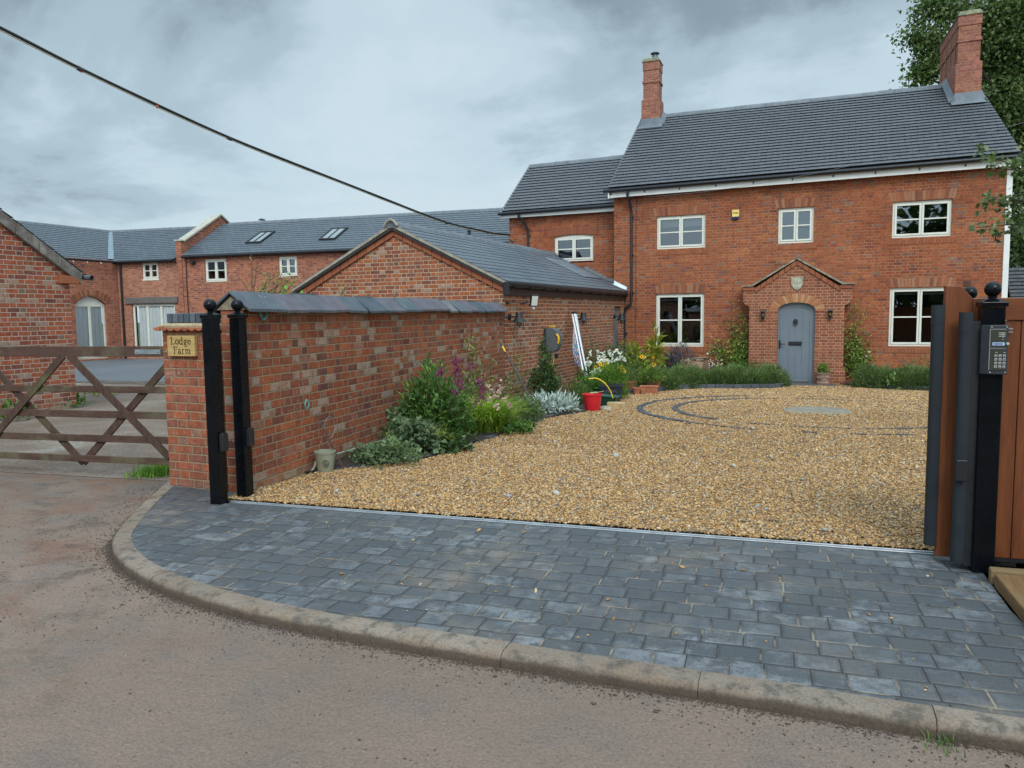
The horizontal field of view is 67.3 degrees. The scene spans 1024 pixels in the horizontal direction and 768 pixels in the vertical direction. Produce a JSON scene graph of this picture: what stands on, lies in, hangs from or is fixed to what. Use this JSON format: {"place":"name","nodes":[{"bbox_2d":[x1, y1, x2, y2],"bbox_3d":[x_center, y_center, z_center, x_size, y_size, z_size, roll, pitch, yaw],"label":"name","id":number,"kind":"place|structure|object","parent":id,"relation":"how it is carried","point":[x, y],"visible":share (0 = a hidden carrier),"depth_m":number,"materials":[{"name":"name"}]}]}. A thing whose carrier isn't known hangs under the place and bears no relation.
{"place":"outdoors","nodes":[
{"label":"outdoors","id":0,"kind":"place"},
{"bbox_2d":[0,382,169,480],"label":"yard","id":1,"kind":"structure","parent":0,"point":[152,402],"depth_m":10.54,"materials":[{"name":"concrete"}]},
{"bbox_2d":[0,397,36,420],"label":"weed","id":2,"kind":"object","parent":1,"relation":"on","point":[8,402],"visible":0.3,"depth_m":12.79,"materials":[{"name":"green plant"}]},
{"bbox_2d":[0,208,93,416],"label":"brick shed","id":3,"kind":"structure","parent":1,"relation":"on","point":[38,276],"depth_m":13.79,"materials":[{"name":"brick"}]},
{"bbox_2d":[60,392,89,406],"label":"weed","id":4,"kind":"object","parent":1,"relation":"on","point":[80,400],"visible":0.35,"depth_m":14.72,"materials":[{"name":"green plant"}]},
{"bbox_2d":[122,455,169,480],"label":"grass tuft","id":5,"kind":"object","parent":1,"relation":"on","point":[159,470],"visible":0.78,"depth_m":8.16,"materials":[{"name":"green plant"}]},
{"bbox_2d":[153,313,228,502],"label":"gate pillar","id":6,"kind":"structure","parent":1,"relation":"on","point":[186,420],"depth_m":7.23,"materials":[{"name":"brick"}]},
{"bbox_2d":[0,346,168,465],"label":"five bar gate","id":7,"kind":"structure","parent":6,"relation":"attached to","point":[122,414],"depth_m":8.13,"materials":[{"name":"brown wood"}]},
{"bbox_2d":[167,336,197,356],"bbox_3d":[-3.068,-0.354,7.156,0.340,0.192,0.042,2,6,23],"label":"name sign","id":8,"kind":"object","parent":6,"relation":"attached to","point":[182,345],"visible":1,"depth_m":7.13,"materials":[{"name":"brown wood"}]},
{"bbox_2d":[235,255,397,297],"bbox_3d":[-3.106,-0.759,12.308,2.589,2.688,0.338,-1,5,-5],"label":"dead shrub","id":9,"kind":"object","parent":1,"relation":"on","point":[275,288],"visible":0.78,"depth_m":12.20,"materials":[{"name":"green plant"}]},
{"bbox_2d":[213,291,508,505],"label":"garden wall","id":10,"kind":"structure","parent":1,"relation":"on","point":[348,365],"depth_m":8.50,"materials":[{"name":"brick"}]},
{"bbox_2d":[74,359,164,381],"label":"yard tarmac","id":11,"kind":"structure","parent":0,"point":[128,369],"depth_m":25.51,"materials":[{"name":"asphalt"}]},
{"bbox_2d":[16,220,122,360],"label":"barn wing","id":12,"kind":"structure","parent":11,"relation":"on","point":[88,251],"depth_m":31.65,"materials":[{"name":"brick"}]},
{"bbox_2d":[75,297,107,359],"bbox_3d":[-17.224,-2.283,31.358,0.091,2.520,1.440,2,6,23],"label":"window","id":13,"kind":"structure","parent":12,"relation":"in","point":[89,318],"depth_m":31.35,"materials":[{"name":"white glass"}]},
{"bbox_2d":[77,380,164,384],"bbox_3d":[-5.670,0.042,18.701,12.774,0.001,0.698,1,5,19],"label":"yard strip","id":14,"kind":"object","parent":11,"relation":"on","point":[127,382],"depth_m":20.29,"materials":[{"name":"concrete"}]},
{"bbox_2d":[110,226,196,358],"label":"pale barn","id":15,"kind":"structure","parent":11,"relation":"on","point":[145,260],"depth_m":32.19,"materials":[{"name":"brick"}]},
{"bbox_2d":[142,262,158,280],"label":"window","id":16,"kind":"structure","parent":15,"relation":"in","point":[151,270],"depth_m":31.85,"materials":[{"name":"white wood"}]},
{"bbox_2d":[133,304,174,345],"bbox_3d":[-14.868,-2.240,32.119,2.190,2.200,0.091,1,5,17],"label":"window","id":17,"kind":"structure","parent":15,"relation":"in","point":[151,316],"depth_m":32.18,"materials":[{"name":"white glass"}]},
{"bbox_2d":[174,208,585,312],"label":"long barn","id":18,"kind":"structure","parent":11,"relation":"on","point":[214,252],"depth_m":30.62,"materials":[{"name":"brick"}]},
{"bbox_2d":[205,259,226,282],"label":"window","id":19,"kind":"structure","parent":18,"relation":"in","point":[216,280],"depth_m":30.88,"materials":[{"name":"white wood"}]},
{"bbox_2d":[279,256,296,276],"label":"window","id":20,"kind":"structure","parent":18,"relation":"in","point":[289,258],"depth_m":29.89,"materials":[{"name":"white wood"}]},
{"bbox_2d":[292,218,627,402],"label":"outbuilding","id":21,"kind":"structure","parent":11,"relation":"on","point":[393,256],"depth_m":16.17,"materials":[{"name":"brick"}]},
{"bbox_2d":[508,312,526,327],"bbox_3d":[0.108,-1.247,15.004,0.369,0.300,0.300,2,6,23],"label":"barn lamp","id":22,"kind":"object","parent":21,"relation":"attached to","point":[519,317],"visible":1,"depth_m":14.92,"materials":[{"name":"black metal"}]},
{"bbox_2d":[506,295,538,309],"bbox_3d":[0.180,-1.632,15.334,0.188,0.311,1.029,4,7,41],"label":"floodlight","id":23,"kind":"object","parent":21,"relation":"attached to","point":[534,299],"visible":1,"depth_m":15.60,"materials":[{"name":"white metal"}]},
{"bbox_2d":[544,326,561,365],"bbox_3d":[0.880,-0.486,16.818,0.374,1.570,0.505,2,6,23],"label":"hose reel","id":24,"kind":"object","parent":21,"relation":"attached to","point":[553,337],"visible":0.7,"depth_m":16.77,"materials":[{"name":"grey plastic"}]},
{"bbox_2d":[614,306,617,365],"bbox_3d":[2.964,-1.164,22.292,0.080,2.157,0.696,2,6,23],"label":"door","id":25,"kind":"structure","parent":21,"relation":"in","point":[615,308],"depth_m":22.37,"materials":[{"name":"grey paint"}]},
{"bbox_2d":[498,155,622,277],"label":"house wing","id":26,"kind":"structure","parent":11,"relation":"on","point":[548,206],"depth_m":24.35,"materials":[{"name":"brick"}]},
{"bbox_2d":[0,26,509,235],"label":"overhead cable","id":27,"kind":"object","parent":26,"relation":"attached to","point":[69,63],"visible":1,"depth_m":15.82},
{"bbox_2d":[555,235,593,262],"bbox_3d":[1.949,-4.230,24.068,1.306,0.870,0.125,2,6,23],"label":"window","id":28,"kind":"structure","parent":26,"relation":"in","point":[569,237],"depth_m":24.03,"materials":[{"name":"white wood"}]},
{"bbox_2d":[0,472,1023,767],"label":"road","id":29,"kind":"structure","parent":0,"point":[242,702],"depth_m":3.33,"materials":[{"name":"asphalt"}]},
{"bbox_2d":[0,480,1023,767],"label":"mud crumbs","id":30,"kind":"object","parent":29,"relation":"on","point":[218,614],"visible":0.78,"depth_m":3.78,"materials":[{"name":"soil"}]},
{"bbox_2d":[111,480,1023,753],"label":"kerb","id":31,"kind":"structure","parent":29,"relation":"on","point":[895,716],"depth_m":3.52,"materials":[{"name":"concrete"}]},
{"bbox_2d":[907,727,985,765],"bbox_3d":[1.672,1.361,2.957,0.268,0.049,0.252,-3,6,-25],"label":"grass tuft","id":32,"kind":"object","parent":29,"relation":"on","point":[945,742],"visible":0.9,"depth_m":2.94,"materials":[{"name":"green plant"}]},
{"bbox_2d":[0,0,1023,322],"label":"sky","id":33,"kind":"structure","parent":0,"point":[419,105],"materials":[{"name":"grey"}]},
{"bbox_2d":[8,323,1023,707],"bbox_3d":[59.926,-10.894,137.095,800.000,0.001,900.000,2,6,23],"label":"ground","id":34,"kind":"structure","parent":0,"point":[1018,565],"depth_m":8.02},
{"bbox_2d":[886,0,1023,267],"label":"lime tree","id":35,"kind":"object","parent":34,"relation":"on","point":[1002,53],"visible":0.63,"depth_m":31.00,"materials":[{"name":"green plant"}]},
{"bbox_2d":[1006,268,1023,320],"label":"slate shed","id":36,"kind":"structure","parent":34,"relation":"on","point":[1015,282],"depth_m":23.23,"materials":[{"name":"stone"}]},
{"bbox_2d":[305,378,745,471],"bbox_3d":[2.263,0.398,14.678,4.636,0.324,16.030,2,6,23],"label":"flower bed","id":37,"kind":"object","parent":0,"point":[346,462],"visible":0.15,"depth_m":10.19,"materials":[{"name":"soil"}]},
{"bbox_2d":[314,449,335,472],"bbox_3d":[-1.947,0.810,8.013,0.224,0.234,0.224,2,6,23],"label":"flower pot","id":38,"kind":"object","parent":37,"relation":"on","point":[325,458],"visible":0.88,"depth_m":7.94,"materials":[{"name":"beige ceramic"}]},
{"bbox_2d":[344,442,387,461],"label":"grey seedlings","id":39,"kind":"object","parent":37,"relation":"on","point":[359,444],"visible":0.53,"depth_m":8.48,"materials":[{"name":"green plant"}]},
{"bbox_2d":[351,434,421,468],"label":"geranium","id":40,"kind":"object","parent":37,"relation":"on","point":[405,451],"visible":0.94,"depth_m":8.35,"materials":[{"name":"green plant"}]},
{"bbox_2d":[386,402,421,441],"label":"sage bush","id":41,"kind":"object","parent":37,"relation":"on","point":[393,408],"visible":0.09,"depth_m":9.84,"materials":[{"name":"green plant"}]},
{"bbox_2d":[378,412,454,459],"bbox_3d":[-1.112,0.627,8.911,0.848,0.557,1.500,-2,5,-11],"label":"leafy mound","id":42,"kind":"object","parent":37,"relation":"on","point":[418,429],"visible":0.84,"depth_m":9.06,"materials":[{"name":"green plant"}]},
{"bbox_2d":[391,351,486,441],"bbox_3d":[-0.981,0.174,9.742,1.204,1.239,1.881,-1,5,-6],"label":"penstemon","id":43,"kind":"object","parent":37,"relation":"on","point":[449,409],"visible":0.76,"depth_m":9.76,"materials":[{"name":"green plant"}]},
{"bbox_2d":[426,430,474,453],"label":"geranium","id":44,"kind":"object","parent":37,"relation":"on","point":[463,442],"visible":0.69,"depth_m":9.22,"materials":[{"name":"green plant"}]},
{"bbox_2d":[448,370,511,410],"bbox_3d":[-0.365,0.267,11.081,0.879,0.875,2.484,-3,6,-24],"label":"pink phlox","id":45,"kind":"object","parent":37,"relation":"on","point":[474,390],"visible":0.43,"depth_m":11.68,"materials":[{"name":"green plant"}]},
{"bbox_2d":[459,333,538,406],"bbox_3d":[-0.070,-0.258,14.469,0.463,1.505,4.994,1,5,16],"label":"wall shrub","id":46,"kind":"object","parent":37,"relation":"on","point":[491,376],"visible":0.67,"depth_m":13.55,"materials":[{"name":"green plant"}]},
{"bbox_2d":[459,390,540,433],"bbox_3d":[-0.341,0.368,11.192,1.987,0.603,2.023,2,6,23],"label":"grass clump","id":47,"kind":"object","parent":37,"relation":"on","point":[490,417],"visible":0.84,"depth_m":10.92,"materials":[{"name":"green plant"}]},
{"bbox_2d":[501,419,537,433],"bbox_3d":[0.051,0.607,10.953,0.700,0.209,0.540,-4,6,-36],"label":"strawberry patch","id":48,"kind":"object","parent":37,"relation":"on","point":[520,424],"visible":0.98,"depth_m":10.83,"materials":[{"name":"green plant"}]},
{"bbox_2d":[507,389,546,421],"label":"shrub","id":49,"kind":"object","parent":37,"relation":"on","point":[533,413],"visible":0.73,"depth_m":12.15,"materials":[{"name":"green plant"}]},
{"bbox_2d":[526,333,561,402],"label":"bay shrub","id":50,"kind":"object","parent":37,"relation":"on","point":[544,374],"visible":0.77,"depth_m":15.15,"materials":[{"name":"green plant"}]},
{"bbox_2d":[518,387,581,413],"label":"silver foliage","id":51,"kind":"object","parent":37,"relation":"on","point":[551,403],"visible":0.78,"depth_m":13.44,"materials":[{"name":"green plant"}]},
{"bbox_2d":[557,377,591,402],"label":"dry shrub","id":52,"kind":"object","parent":37,"relation":"on","point":[570,387],"visible":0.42,"depth_m":15.42,"materials":[{"name":"green plant"}]},
{"bbox_2d":[571,311,587,375],"bbox_3d":[1.470,-0.938,17.869,0.370,1.514,1.009,-2,5,-11],"label":"clothes airer","id":53,"kind":"object","parent":37,"relation":"on","point":[576,336],"visible":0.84,"depth_m":17.79,"materials":[{"name":"white metal"}]},
{"bbox_2d":[571,381,592,403],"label":"feathery herb","id":54,"kind":"object","parent":37,"relation":"on","point":[579,390],"visible":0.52,"depth_m":14.99,"materials":[{"name":"green plant"}]},
{"bbox_2d":[568,369,602,393],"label":"fuchsia leaves","id":55,"kind":"object","parent":37,"relation":"on","point":[595,387],"visible":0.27,"depth_m":16.44,"materials":[{"name":"green plant"}]},
{"bbox_2d":[577,328,600,385],"bbox_3d":[1.910,-0.615,18.762,0.685,1.536,0.691,2,6,23],"label":"tall evergreen","id":56,"kind":"object","parent":37,"relation":"on","point":[585,352],"visible":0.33,"depth_m":18.79,"materials":[{"name":"green plant"}]},
{"bbox_2d":[579,358,613,383],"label":"hydrangea","id":57,"kind":"object","parent":37,"relation":"on","point":[583,371],"visible":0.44,"depth_m":17.23,"materials":[{"name":"white plant"}]},
{"bbox_2d":[586,341,643,383],"bbox_3d":[2.538,-0.497,19.256,1.480,1.226,1.394,-1,5,0],"label":"white phlox","id":58,"kind":"object","parent":37,"relation":"on","point":[609,354],"visible":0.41,"depth_m":18.98,"materials":[{"name":"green plant"}]},
{"bbox_2d":[606,377,630,398],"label":"fern","id":59,"kind":"object","parent":37,"relation":"on","point":[624,389],"visible":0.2,"depth_m":16.34,"materials":[{"name":"green plant"}]},
{"bbox_2d":[614,356,648,388],"bbox_3d":[2.775,-0.240,18.153,0.923,0.866,0.918,-4,6,-31],"label":"rosemary","id":60,"kind":"object","parent":37,"relation":"on","point":[632,377],"visible":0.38,"depth_m":18.09,"materials":[{"name":"green plant"}]},
{"bbox_2d":[618,319,669,383],"bbox_3d":[3.496,-0.834,20.835,1.846,1.829,1.248,-2,5,-18],"label":"lime foliage","id":61,"kind":"object","parent":37,"relation":"on","point":[657,352],"visible":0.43,"depth_m":20.91,"materials":[{"name":"green plant"}]},
{"bbox_2d":[646,376,660,386],"bbox_3d":[3.402,-0.057,18.464,0.360,0.240,0.286,1,5,13],"label":"terracotta trough","id":62,"kind":"object","parent":37,"relation":"on","point":[657,383],"visible":0.34,"depth_m":18.34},
{"bbox_2d":[637,355,668,383],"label":"orange daisies","id":63,"kind":"object","parent":62,"relation":"in","point":[656,377],"visible":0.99,"depth_m":17.93,"materials":[{"name":"green plant"}]},
{"bbox_2d":[659,340,695,369],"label":"blue shrub","id":64,"kind":"object","parent":37,"relation":"on","point":[677,357],"visible":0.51,"depth_m":21.46,"materials":[{"name":"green plant"}]},
{"bbox_2d":[636,360,792,389],"bbox_3d":[5.073,-0.202,19.473,4.373,0.825,1.579,-2,5,-18],"label":"lavender hedge","id":65,"kind":"object","parent":37,"relation":"on","point":[733,373],"visible":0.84,"depth_m":19.30,"materials":[{"name":"green plant"}]},
{"bbox_2d":[131,486,1023,717],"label":"paved apron","id":66,"kind":"object","parent":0,"point":[730,618],"visible":0.94,"depth_m":4.43,"materials":[{"name":"stone"}]},
{"bbox_2d":[200,299,228,504],"bbox_3d":[-2.535,0.305,6.608,0.160,2.064,0.125,1,5,18],"label":"gate post","id":67,"kind":"object","parent":66,"relation":"on","point":[217,440],"visible":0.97,"depth_m":6.57,"materials":[{"name":"metal"}]},
{"bbox_2d":[209,517,959,696],"bbox_3d":[0.159,1.169,4.790,5.025,0.036,1.732,2,6,23],"label":"grit","id":68,"kind":"object","parent":66,"relation":"on","point":[607,599],"visible":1,"depth_m":4.62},
{"bbox_2d":[229,500,1015,566],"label":"gate track","id":69,"kind":"structure","parent":66,"relation":"on","point":[895,550],"depth_m":5.68,"materials":[{"name":"metal"}]},
{"bbox_2d":[950,281,1008,573],"bbox_3d":[2.818,0.417,4.667,0.243,2.062,0.154,1,5,18],"label":"gate post","id":70,"kind":"object","parent":66,"relation":"on","point":[976,465],"visible":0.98,"depth_m":4.63,"materials":[{"name":"metal"}]},
{"bbox_2d":[923,286,1023,562],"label":"sliding gate","id":71,"kind":"structure","parent":70,"relation":"attached to","point":[1009,544],"depth_m":4.77,"materials":[{"name":"brown wood"}]},
{"bbox_2d":[979,325,1008,374],"bbox_3d":[2.840,-0.202,4.521,0.138,0.290,0.048,1,5,18],"label":"keypad intercom","id":72,"kind":"object","parent":70,"relation":"attached to","point":[994,349],"visible":1,"depth_m":4.51,"materials":[{"name":"grey metal"}]},
{"bbox_2d":[994,574,1023,622],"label":"timber sleeper","id":73,"kind":"object","parent":66,"relation":"on","point":[1010,588],"visible":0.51,"depth_m":4.22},
{"bbox_2d":[230,382,932,548],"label":"gravel drive","id":74,"kind":"structure","parent":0,"point":[728,436],"depth_m":9.07,"materials":[{"name":"gravel"}]},
{"bbox_2d":[227,299,254,501],"bbox_3d":[-2.377,0.285,6.811,0.160,2.064,0.125,1,5,18],"label":"gate post","id":75,"kind":"object","parent":74,"relation":"on","point":[244,437],"visible":0.99,"depth_m":6.77,"materials":[{"name":"metal"}]},
{"bbox_2d":[500,342,538,411],"bbox_3d":[0.142,-0.097,13.990,0.037,1.301,1.156,-5,7,-38],"label":"garden tool","id":76,"kind":"object","parent":74,"relation":"on","point":[503,348],"visible":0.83,"depth_m":14.10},
{"bbox_2d":[334,382,783,468],"bbox_3d":[1.787,0.460,14.445,2.232,0.373,14.578,3,6,36],"label":"bed edging","id":77,"kind":"object","parent":74,"relation":"on","point":[756,386],"visible":0.27,"depth_m":18.99,"materials":[{"name":"stone"}]},
{"bbox_2d":[228,443,933,550],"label":"pebbles","id":78,"kind":"object","parent":74,"relation":"on","point":[327,480],"visible":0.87,"depth_m":6.88,"materials":[{"name":"gravel"}]},
{"bbox_2d":[582,393,602,410],"bbox_3d":[1.464,0.327,14.004,0.374,0.300,0.374,2,6,23],"label":"bucket","id":79,"kind":"object","parent":74,"relation":"on","point":[592,402],"visible":0.94,"depth_m":13.88,"materials":[{"name":"red plastic"}]},
{"bbox_2d":[334,420,881,531],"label":"flints","id":80,"kind":"object","parent":74,"relation":"on","point":[554,492],"visible":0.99,"depth_m":7.25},
{"bbox_2d":[599,384,622,401],"bbox_3d":[2.037,0.183,15.781,0.488,0.335,0.488,0,5,9],"label":"square planter","id":81,"kind":"object","parent":74,"relation":"on","point":[615,389],"visible":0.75,"depth_m":15.56,"materials":[{"name":"grey plastic"}]},
{"bbox_2d":[593,360,629,384],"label":"yellow daisies","id":82,"kind":"object","parent":81,"relation":"on","point":[609,371],"visible":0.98,"depth_m":15.71,"materials":[{"name":"green plant"}]},
{"bbox_2d":[601,394,620,405],"bbox_3d":[1.860,0.309,14.830,0.420,0.215,0.340,2,6,23],"label":"garden trug","id":83,"kind":"object","parent":74,"relation":"on","point":[605,398],"visible":0.52,"depth_m":14.72,"materials":[{"name":"green plastic"}]},
{"bbox_2d":[607,402,625,408],"bbox_3d":[1.951,0.419,14.354,0.344,0.160,0.205,1,5,14],"label":"stone slab","id":84,"kind":"object","parent":74,"relation":"on","point":[617,405],"depth_m":14.26,"materials":[{"name":"stone"}]},
{"bbox_2d":[640,385,658,393],"bbox_3d":[3.143,0.131,17.612,0.424,0.185,0.220,1,5,13],"label":"terracotta trough","id":85,"kind":"object","parent":74,"relation":"on","point":[648,389],"visible":0.99,"depth_m":17.52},
{"bbox_2d":[474,400,927,474],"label":"scattered pebbles","id":86,"kind":"object","parent":74,"relation":"on","point":[896,462],"visible":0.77,"depth_m":10.61,"materials":[{"name":"gravel"}]},
{"bbox_2d":[620,385,928,411],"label":"pebbles","id":87,"kind":"object","parent":74,"relation":"on","point":[898,396],"visible":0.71,"depth_m":16.53,"materials":[{"name":"gravel"}]},
{"bbox_2d":[637,395,926,434],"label":"sett rings","id":88,"kind":"object","parent":74,"relation":"on","point":[675,408],"visible":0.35,"depth_m":13.35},
{"bbox_2d":[603,9,1020,385],"bbox_3d":[8.847,-5.479,23.710,10.361,10.535,8.539,2,6,23],"label":"farmhouse","id":89,"kind":"object","parent":74,"relation":"on","point":[895,243],"visible":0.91,"depth_m":20.99,"materials":[{"name":"brick"}]},
{"bbox_2d":[656,293,703,346],"bbox_3d":[4.901,-1.833,22.364,1.419,1.579,0.244,2,6,23],"label":"window","id":90,"kind":"structure","parent":89,"relation":"in","point":[687,296],"depth_m":22.28,"materials":[{"name":"white wood"}]},
{"bbox_2d":[657,214,705,248],"bbox_3d":[4.878,-4.342,22.123,1.422,0.988,0.225,2,6,23],"label":"window","id":91,"kind":"structure","parent":89,"relation":"in","point":[681,221],"depth_m":22.09,"materials":[{"name":"white wood"}]},
{"bbox_2d":[681,356,708,369],"bbox_3d":[5.076,-0.512,21.441,0.752,0.532,0.320,2,6,23],"label":"cardboard box","id":92,"kind":"object","parent":89,"relation":"on","point":[703,364],"visible":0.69,"depth_m":21.31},
{"bbox_2d":[704,300,749,366],"bbox_3d":[6.243,-1.121,21.578,1.796,2.535,0.678,2,6,23],"label":"climbing rose","id":93,"kind":"object","parent":89,"relation":"attached to","point":[740,354],"visible":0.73,"depth_m":21.54,"materials":[{"name":"green plant"}]},
{"bbox_2d":[707,299,877,377],"bbox_3d":[7.577,-1.162,20.989,4.436,2.228,0.610,2,6,23],"label":"climbing rose","id":94,"kind":"object","parent":89,"relation":"attached to","point":[852,359],"visible":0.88,"depth_m":20.30,"materials":[{"name":"green plant"}]},
{"bbox_2d":[778,207,813,243],"bbox_3d":[7.704,-4.296,20.855,0.906,0.942,0.091,2,6,23],"label":"window","id":95,"kind":"structure","parent":89,"relation":"in","point":[811,209],"depth_m":20.82,"materials":[{"name":"white wood"}]},
{"bbox_2d":[777,303,814,382],"bbox_3d":[7.664,-1.094,20.751,0.937,2.192,0.172,2,6,23],"label":"door","id":96,"kind":"structure","parent":89,"relation":"in","point":[796,323],"depth_m":20.75,"materials":[{"name":"grey paint"}]},
{"bbox_2d":[646,122,1023,196],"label":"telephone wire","id":97,"kind":"object","parent":89,"relation":"attached to","point":[851,165],"visible":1,"depth_m":13.84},
{"bbox_2d":[888,287,943,345],"bbox_3d":[10.539,-1.711,19.909,1.430,1.566,0.244,2,6,23],"label":"window","id":98,"kind":"structure","parent":89,"relation":"in","point":[920,291],"depth_m":19.90,"materials":[{"name":"white wood"}]},
{"bbox_2d":[892,199,951,237],"bbox_3d":[10.466,-4.216,19.654,1.342,0.919,0.091,2,6,23],"label":"window","id":99,"kind":"structure","parent":89,"relation":"in","point":[921,204],"depth_m":19.61,"materials":[{"name":"white wood"}]},
{"bbox_2d":[783,407,852,414],"bbox_3d":[5.478,0.485,13.778,1.160,0.031,1.160,2,6,23],"label":"manhole cover","id":100,"kind":"object","parent":74,"relation":"on","point":[823,410],"visible":0.88,"depth_m":13.75,"materials":[{"name":"concrete"}]},
{"bbox_2d":[816,372,830,384],"bbox_3d":[8.141,-0.139,20.114,0.364,0.325,0.361,2,6,23],"label":"clay urn","id":101,"kind":"object","parent":74,"relation":"on","point":[823,378],"visible":0.98,"depth_m":19.98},
{"bbox_2d":[816,362,829,372],"bbox_3d":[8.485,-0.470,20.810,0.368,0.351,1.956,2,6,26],"label":"red geranium","id":102,"kind":"object","parent":101,"relation":"in","point":[823,367],"visible":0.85,"depth_m":20.05,"materials":[{"name":"green plant"}]},
{"bbox_2d":[865,383,928,390],"bbox_3d":[10.577,0.148,18.087,4.171,0.180,0.426,2,6,28],"label":"bed edging","id":103,"kind":"object","parent":74,"relation":"on","point":[921,388],"visible":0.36,"depth_m":18.52,"materials":[{"name":"stone"}]},
{"bbox_2d":[965,286,977,320],"bbox_3d":[3.139,0.356,5.337,0.138,2.055,0.138,1,5,18],"label":"gate post","id":104,"kind":"object","parent":74,"relation":"on","point":[972,291],"visible":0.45,"depth_m":5.21,"materials":[{"name":"metal"}]},
{"bbox_2d":[967,142,1023,242],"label":"maple tree","id":105,"kind":"object","parent":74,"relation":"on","point":[1015,163],"visible":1,"depth_m":9.40,"materials":[{"name":"green plant"}]},
{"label":"house bed","id":106,"kind":"structure","parent":0,"visible":0},
{"bbox_2d":[840,360,929,389],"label":"lavender hedge","id":107,"kind":"object","parent":106,"relation":"on","point":[880,374],"visible":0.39,"depth_m":18.79,"materials":[{"name":"green plant"}]},
{"bbox_2d":[878,372,901,388],"bbox_3d":[9.259,-0.085,18.690,0.515,0.457,0.550,-2,5,-17],"label":"borage","id":108,"kind":"object","parent":106,"relation":"on","point":[889,380],"visible":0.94,"depth_m":18.60,"materials":[{"name":"green plant"}]},
{"label":"verge","id":109,"kind":"structure","parent":0,"visible":0},
{"bbox_2d":[988,567,1023,584],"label":"timber sleeper","id":110,"kind":"object","parent":109,"relation":"on","point":[993,571],"visible":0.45,"depth_m":4.47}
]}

